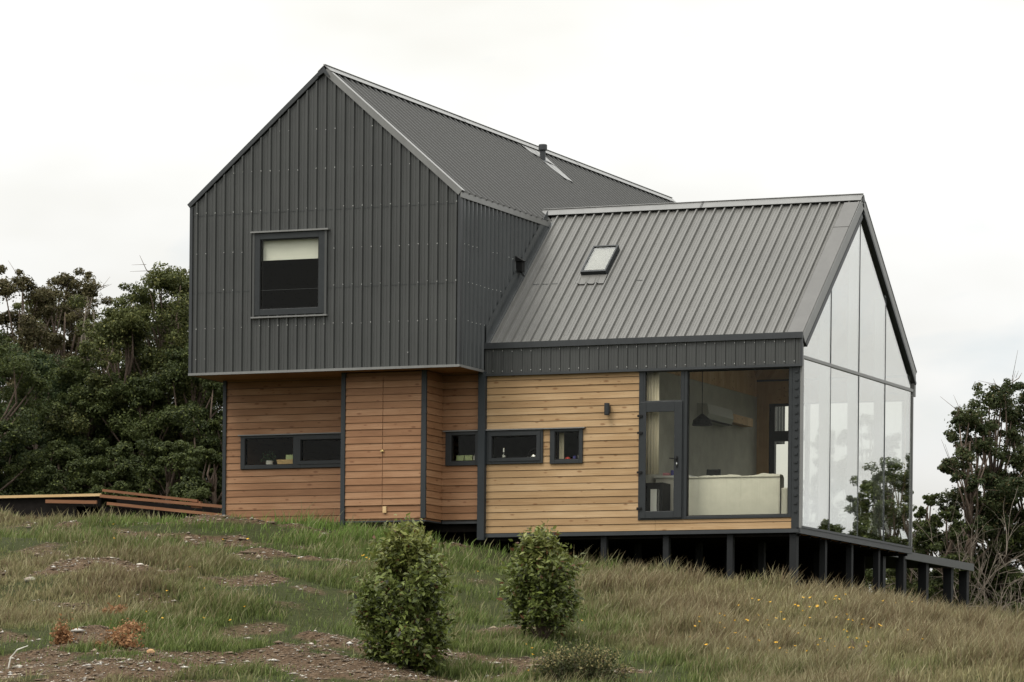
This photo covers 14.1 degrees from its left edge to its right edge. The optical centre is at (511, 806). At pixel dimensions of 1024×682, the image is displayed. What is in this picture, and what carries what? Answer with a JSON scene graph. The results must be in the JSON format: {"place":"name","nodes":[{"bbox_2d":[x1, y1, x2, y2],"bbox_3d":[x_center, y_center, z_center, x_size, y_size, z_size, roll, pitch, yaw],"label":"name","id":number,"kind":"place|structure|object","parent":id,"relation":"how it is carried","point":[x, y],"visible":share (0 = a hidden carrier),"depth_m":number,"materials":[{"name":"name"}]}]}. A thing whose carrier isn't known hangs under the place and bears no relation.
{"place":"outdoors","nodes":[
{"label":"outdoors","id":0,"kind":"place"},
{"bbox_2d":[277,459,292,463],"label":"wooden box","id":1,"kind":"object","parent":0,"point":[287,461],"visible":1,"depth_m":78.67,"materials":[{"name":"brown wood"}]},
{"bbox_2d":[0,513,1022,681],"bbox_3d":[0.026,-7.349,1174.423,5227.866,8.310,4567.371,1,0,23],"label":"ground","id":2,"kind":"structure","parent":0,"point":[316,611],"depth_m":65.11,"materials":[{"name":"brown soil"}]},
{"bbox_2d":[8,645,27,667],"bbox_3d":[-7.283,-2.200,60.942,0.317,0.338,0.043,1,0,15],"label":"stick","id":3,"kind":"object","parent":2,"relation":"on","point":[13,654],"visible":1,"depth_m":60.95,"materials":[{"name":"white wood"}]},
{"bbox_2d":[0,428,46,494],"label":"broadleaf tree","id":4,"kind":"object","parent":2,"relation":"on","point":[43,440],"visible":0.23,"depth_m":92.18,"materials":[{"name":"green plant"}]},
{"bbox_2d":[0,329,53,495],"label":"broadleaf tree","id":5,"kind":"object","parent":2,"relation":"on","point":[19,368],"visible":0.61,"depth_m":90.75,"materials":[{"name":"green plant"}]},
{"bbox_2d":[24,577,34,581],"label":"stone","id":6,"kind":"object","parent":2,"relation":"on","point":[26,579],"visible":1,"depth_m":67.94,"materials":[{"name":"beige stone"}]},
{"bbox_2d":[0,262,72,476],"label":"broadleaf tree","id":7,"kind":"object","parent":2,"relation":"on","point":[28,336],"visible":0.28,"depth_m":97.14,"materials":[{"name":"green plant"}]},
{"bbox_2d":[0,342,88,492],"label":"broadleaf tree","id":8,"kind":"object","parent":2,"relation":"on","point":[46,364],"visible":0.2,"depth_m":93.69,"materials":[{"name":"green plant"}]},
{"bbox_2d":[11,295,91,359],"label":"broadleaf tree","id":9,"kind":"object","parent":2,"relation":"on","point":[17,306],"visible":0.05,"depth_m":104.98,"materials":[{"name":"green plant"}]},
{"bbox_2d":[4,439,99,494],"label":"broadleaf tree","id":10,"kind":"object","parent":2,"relation":"on","point":[52,473],"visible":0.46,"depth_m":90.67,"materials":[{"name":"green plant"}]},
{"bbox_2d":[2,268,116,472],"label":"broadleaf tree","id":11,"kind":"object","parent":2,"relation":"on","point":[71,284],"visible":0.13,"depth_m":98.41,"materials":[{"name":"green plant"}]},
{"bbox_2d":[49,612,78,644],"bbox_3d":[-6.742,-2.659,62.227,0.433,0.509,0.424,1,0,23],"label":"dead fern","id":12,"kind":"object","parent":2,"relation":"on","point":[62,636],"visible":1,"depth_m":62.16,"materials":[{"name":"brown plant"}]},
{"bbox_2d":[0,493,145,518],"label":"walkway","id":13,"kind":"structure","parent":2,"relation":"on","point":[45,504],"depth_m":85.92,"materials":[{"name":"brown wood"}]},
{"bbox_2d":[38,271,124,397],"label":"broadleaf tree","id":14,"kind":"object","parent":2,"relation":"on","point":[91,291],"visible":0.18,"depth_m":96.41,"materials":[{"name":"green plant"}]},
{"bbox_2d":[29,356,145,491],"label":"broadleaf tree","id":15,"kind":"object","parent":2,"relation":"on","point":[71,376],"visible":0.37,"depth_m":92.75,"materials":[{"name":"green plant"}]},
{"bbox_2d":[28,293,198,504],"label":"broadleaf tree","id":16,"kind":"object","parent":2,"relation":"on","point":[120,320],"visible":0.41,"depth_m":93.00,"materials":[{"name":"green plant"}]},
{"bbox_2d":[64,443,165,506],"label":"broadleaf tree","id":17,"kind":"object","parent":2,"relation":"on","point":[124,469],"visible":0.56,"depth_m":90.22,"materials":[{"name":"green plant"}]},
{"bbox_2d":[102,603,130,614],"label":"dead fern","id":18,"kind":"object","parent":2,"relation":"on","point":[114,608],"visible":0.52,"depth_m":65.19,"materials":[{"name":"brown plant"}]},
{"bbox_2d":[100,619,143,647],"bbox_3d":[-5.801,-2.578,61.917,0.865,0.472,0.677,1,0,23],"label":"dead fern","id":19,"kind":"object","parent":2,"relation":"on","point":[128,641],"visible":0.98,"depth_m":61.83,"materials":[{"name":"brown plant"}]},
{"bbox_2d":[115,618,149,633],"bbox_3d":[-5.810,-2.758,63.529,0.525,0.266,0.597,0,0,-41],"label":"dead fern","id":20,"kind":"object","parent":2,"relation":"on","point":[137,627],"visible":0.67,"depth_m":63.45,"materials":[{"name":"brown plant"}]},
{"bbox_2d":[63,371,202,504],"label":"broadleaf tree","id":21,"kind":"object","parent":2,"relation":"on","point":[135,389],"visible":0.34,"depth_m":92.20,"materials":[{"name":"green plant"}]},
{"bbox_2d":[74,257,221,465],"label":"broadleaf tree","id":22,"kind":"object","parent":2,"relation":"on","point":[168,281],"visible":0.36,"depth_m":93.99,"materials":[{"name":"green plant"}]},
{"bbox_2d":[76,489,221,519],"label":"ramp","id":23,"kind":"structure","parent":2,"relation":"on","point":[149,508],"depth_m":85.04,"materials":[{"name":"brown wood"}]},
{"bbox_2d":[147,649,154,653],"bbox_3d":[-5.330,-2.279,61.060,0.128,0.085,0.117,1,0,23],"label":"stone","id":24,"kind":"object","parent":2,"relation":"on","point":[150,650],"visible":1,"depth_m":61.02,"materials":[{"name":"beige stone"}]},
{"bbox_2d":[111,439,204,506],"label":"broadleaf tree","id":25,"kind":"object","parent":2,"relation":"on","point":[160,454],"visible":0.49,"depth_m":89.39,"materials":[{"name":"green plant"}]},
{"bbox_2d":[105,344,222,504],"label":"broadleaf tree","id":26,"kind":"object","parent":2,"relation":"on","point":[127,432],"visible":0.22,"depth_m":92.16,"materials":[{"name":"green plant"}]},
{"bbox_2d":[119,291,221,407],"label":"broadleaf tree","id":27,"kind":"object","parent":2,"relation":"on","point":[163,298],"depth_m":103.20,"materials":[{"name":"green plant"}]},
{"bbox_2d":[147,268,222,481],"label":"broadleaf tree","id":28,"kind":"object","parent":2,"relation":"on","point":[183,315],"visible":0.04,"depth_m":95.15,"materials":[{"name":"green plant"}]},
{"bbox_2d":[167,448,221,508],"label":"broadleaf tree","id":29,"kind":"object","parent":2,"relation":"on","point":[195,487],"visible":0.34,"depth_m":88.53,"materials":[{"name":"green plant"}]},
{"bbox_2d":[169,378,222,504],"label":"broadleaf tree","id":30,"kind":"object","parent":2,"relation":"on","point":[213,427],"visible":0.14,"depth_m":91.04,"materials":[{"name":"green plant"}]},
{"bbox_2d":[347,512,461,675],"bbox_3d":[-1.537,-3.069,60.974,1.643,2.543,1.648,1,0,44],"label":"shrub","id":31,"kind":"object","parent":2,"relation":"on","point":[412,577],"visible":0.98,"depth_m":60.72,"materials":[{"name":"green plant"}]},
{"bbox_2d":[0,502,1023,681],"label":"grass","id":32,"kind":"structure","parent":2,"relation":"on","point":[662,618],"depth_m":66.57,"materials":[{"name":"green plant"}]},
{"bbox_2d":[491,519,589,642],"bbox_3d":[0.439,-3.499,64.498,1.495,1.955,1.394,1,0,23],"label":"shrub","id":33,"kind":"object","parent":2,"relation":"on","point":[544,571],"visible":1,"depth_m":64.27,"materials":[{"name":"green plant"}]},
{"bbox_2d":[187,64,916,597],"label":"house","id":34,"kind":"structure","parent":2,"relation":"on","point":[399,302],"depth_m":76.93,"materials":[{"name":"black paint"}]},
{"bbox_2d":[250,228,329,318],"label":"window","id":35,"kind":"structure","parent":34,"relation":"in","point":[291,244],"depth_m":77.09,"materials":[{"name":"paint"}]},
{"bbox_2d":[240,434,340,468],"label":"window","id":36,"kind":"structure","parent":34,"relation":"in","point":[298,440],"depth_m":78.28,"materials":[{"name":"paint"}]},
{"bbox_2d":[345,376,382,505],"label":"shutter door","id":37,"kind":"structure","parent":34,"relation":"in","point":[365,488],"depth_m":76.96,"materials":[{"name":"brown wood"}]},
{"bbox_2d":[382,375,421,504],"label":"shutter door","id":38,"kind":"structure","parent":34,"relation":"in","point":[408,491],"depth_m":76.66,"materials":[{"name":"brown wood"}]},
{"bbox_2d":[337,523,476,526],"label":"floor","id":39,"kind":"structure","parent":34,"relation":"on","point":[441,524],"depth_m":77.49,"materials":[{"name":"brown wood"}]},
{"bbox_2d":[456,455,464,460],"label":"tea box","id":40,"kind":"object","parent":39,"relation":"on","point":[460,457],"visible":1,"depth_m":77.27,"materials":[{"name":"green cardboard"}]},
{"bbox_2d":[465,455,473,459],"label":"tea box","id":41,"kind":"object","parent":39,"relation":"on","point":[468,457],"visible":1,"depth_m":77.20,"materials":[{"name":"green cardboard"}]},
{"bbox_2d":[501,448,506,456],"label":"glass bottle","id":42,"kind":"object","parent":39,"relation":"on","point":[503,454],"visible":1,"depth_m":76.93,"materials":[{"name":"glass"}]},
{"bbox_2d":[527,448,535,456],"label":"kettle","id":43,"kind":"object","parent":39,"relation":"on","point":[533,454],"visible":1,"depth_m":76.69,"materials":[{"name":"metal"}]},
{"bbox_2d":[445,431,477,465],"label":"window","id":44,"kind":"structure","parent":34,"relation":"in","point":[449,436],"depth_m":77.03,"materials":[{"name":"paint"}]},
{"bbox_2d":[486,429,543,464],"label":"window","id":45,"kind":"structure","parent":34,"relation":"in","point":[490,435],"depth_m":76.54,"materials":[{"name":"paint"}]},
{"bbox_2d":[559,433,563,458],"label":"window curtain","id":46,"kind":"object","parent":34,"relation":"hanging from","point":[561,445],"depth_m":76.40,"materials":[{"name":"white fabric"}]},
{"bbox_2d":[550,428,582,463],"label":"window","id":47,"kind":"structure","parent":34,"relation":"in","point":[553,432],"depth_m":76.17,"materials":[{"name":"paint"}]},
{"bbox_2d":[576,245,619,284],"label":"roof window","id":48,"kind":"structure","parent":34,"relation":"in","point":[601,258],"depth_m":77.88,"materials":[{"name":"glass"}]},
{"bbox_2d":[604,403,610,414],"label":"wall lamp","id":49,"kind":"object","parent":34,"relation":"attached to","point":[607,408],"visible":1,"depth_m":75.74,"materials":[{"name":"metal"}]},
{"bbox_2d":[646,372,658,474],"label":"door curtain","id":50,"kind":"object","parent":34,"relation":"hanging from","point":[652,442],"depth_m":75.70,"materials":[{"name":"white fabric"}]},
{"bbox_2d":[646,482,669,510],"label":"heater","id":51,"kind":"object","parent":34,"relation":"on","point":[657,496],"visible":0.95,"depth_m":75.90,"materials":[{"name":"black paint"}]},
{"bbox_2d":[650,489,656,510],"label":"door","id":52,"kind":"structure","parent":51,"relation":"in","point":[653,494],"depth_m":75.89,"materials":[{"name":"white plastic"}]},
{"bbox_2d":[636,401,682,517],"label":"door","id":53,"kind":"structure","parent":34,"relation":"in","point":[676,407],"depth_m":75.37,"materials":[{"name":"paint"}]},
{"bbox_2d":[654,475,695,510],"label":"counter","id":54,"kind":"object","parent":34,"relation":"on","point":[668,479],"visible":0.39,"depth_m":76.26,"materials":[{"name":"white plastic"}]},
{"bbox_2d":[692,372,711,425],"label":"pendant lamp","id":55,"kind":"object","parent":34,"relation":"hanging from","point":[702,419],"visible":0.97,"depth_m":77.19,"materials":[{"name":"black metal"}]},
{"bbox_2d":[706,469,720,475],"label":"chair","id":56,"kind":"object","parent":34,"relation":"on","point":[711,472],"visible":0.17,"depth_m":76.77,"materials":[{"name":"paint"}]},
{"bbox_2d":[697,403,733,426],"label":"air conditioner","id":57,"kind":"object","parent":34,"relation":"attached to","point":[718,416],"visible":0.77,"depth_m":78.99,"materials":[{"name":"grey plastic"}]},
{"bbox_2d":[683,366,792,518],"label":"window","id":58,"kind":"structure","parent":34,"relation":"in","point":[686,515],"depth_m":75.04,"materials":[{"name":"paint"}]},
{"bbox_2d":[689,473,787,514],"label":"sofa","id":59,"kind":"object","parent":34,"relation":"on","point":[761,493],"visible":0.85,"depth_m":75.21,"materials":[{"name":"beige fabric"}]},
{"bbox_2d":[732,414,752,426],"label":"shelf","id":60,"kind":"object","parent":34,"relation":"attached to","point":[741,421],"visible":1,"depth_m":80.42,"materials":[{"name":"brown wood"}]},
{"bbox_2d":[769,403,787,473],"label":"rear window","id":61,"kind":"structure","parent":34,"relation":"in","point":[775,436],"depth_m":81.60,"materials":[{"name":"paint"}]},
{"bbox_2d":[526,631,634,681],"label":"shrub","id":62,"kind":"object","parent":2,"relation":"on","point":[591,663],"visible":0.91,"depth_m":60.55,"materials":[{"name":"green plant"}]},
{"bbox_2d":[840,638,873,660],"bbox_3d":[5.246,-2.360,62.687,0.456,0.406,0.621,0,0,-27],"label":"dry weed","id":63,"kind":"object","parent":2,"relation":"on","point":[852,641],"visible":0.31,"depth_m":62.78,"materials":[{"name":"brown plant"}]},
{"bbox_2d":[865,568,908,593],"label":"broadleaf tree","id":64,"kind":"object","parent":2,"relation":"on","point":[889,573],"visible":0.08,"depth_m":99.08,"materials":[{"name":"green plant"}]},
{"bbox_2d":[865,504,916,591],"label":"broadleaf tree","id":65,"kind":"object","parent":2,"relation":"on","point":[914,508],"depth_m":111.40,"materials":[{"name":"green plant"}]},
{"bbox_2d":[886,548,934,595],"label":"broadleaf tree","id":66,"kind":"object","parent":2,"relation":"on","point":[890,582],"visible":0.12,"depth_m":98.15,"materials":[{"name":"green plant"}]},
{"bbox_2d":[865,552,973,608],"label":"deck","id":67,"kind":"structure","parent":2,"relation":"on","point":[923,563],"depth_m":87.42,"materials":[{"name":"grey wood"}]},
{"bbox_2d":[893,493,956,605],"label":"broadleaf tree","id":68,"kind":"object","parent":2,"relation":"on","point":[930,501],"visible":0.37,"depth_m":95.44,"materials":[{"name":"green plant"}]},
{"bbox_2d":[914,568,942,603],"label":"broadleaf tree","id":69,"kind":"object","parent":2,"relation":"on","point":[937,583],"depth_m":97.41,"materials":[{"name":"green plant"}]},
{"bbox_2d":[910,505,981,607],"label":"broadleaf tree","id":70,"kind":"object","parent":2,"relation":"on","point":[951,553],"visible":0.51,"depth_m":94.34,"materials":[{"name":"green plant"}]},
{"bbox_2d":[886,470,1023,613],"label":"bare shrub","id":71,"kind":"object","parent":2,"relation":"on","point":[1005,564],"visible":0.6,"depth_m":94.15,"materials":[{"name":"brown plant"}]},
{"bbox_2d":[927,397,1012,589],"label":"broadleaf tree","id":72,"kind":"object","parent":2,"relation":"on","point":[951,466],"visible":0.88,"depth_m":95.26,"materials":[{"name":"green plant"}]},
{"bbox_2d":[929,522,1023,610],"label":"bare shrub","id":73,"kind":"object","parent":2,"relation":"on","point":[984,581],"visible":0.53,"depth_m":93.19,"materials":[{"name":"brown plant"}]},
{"bbox_2d":[933,351,1023,601],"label":"broadleaf tree","id":74,"kind":"object","parent":2,"relation":"on","point":[993,401],"visible":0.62,"depth_m":96.07,"materials":[{"name":"green plant"}]},
{"bbox_2d":[953,562,1017,605],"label":"broadleaf tree","id":75,"kind":"object","parent":2,"relation":"on","point":[993,585],"visible":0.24,"depth_m":95.91,"materials":[{"name":"green plant"}]},
{"bbox_2d":[955,491,1023,608],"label":"broadleaf tree","id":76,"kind":"object","parent":2,"relation":"on","point":[1016,536],"visible":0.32,"depth_m":95.79,"materials":[{"name":"green plant"}]},
{"bbox_2d":[969,576,1023,613],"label":"bare shrub","id":77,"kind":"object","parent":2,"relation":"on","point":[1010,595],"visible":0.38,"depth_m":91.20,"materials":[{"name":"brown plant"}]},
{"bbox_2d":[973,381,1023,572],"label":"broadleaf tree","id":78,"kind":"object","parent":2,"relation":"on","point":[1019,422],"visible":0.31,"depth_m":96.95,"materials":[{"name":"green plant"}]},
{"bbox_2d":[980,572,1023,616],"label":"broadleaf tree","id":79,"kind":"object","parent":2,"relation":"on","point":[1015,584],"visible":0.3,"depth_m":95.07,"materials":[{"name":"green plant"}]},
{"bbox_2d":[0,0,1023,593],"label":"sky","id":80,"kind":"structure","parent":0,"point":[115,115],"materials":[{"name":"white"}]},
{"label":"flower pot","id":81,"kind":"object","parent":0,"visible":0},
{"bbox_2d":[261,451,276,461],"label":"pot plant","id":82,"kind":"object","parent":81,"relation":"in","point":[266,457],"visible":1,"depth_m":78.88,"materials":[{"name":"green plant"}]}
]}

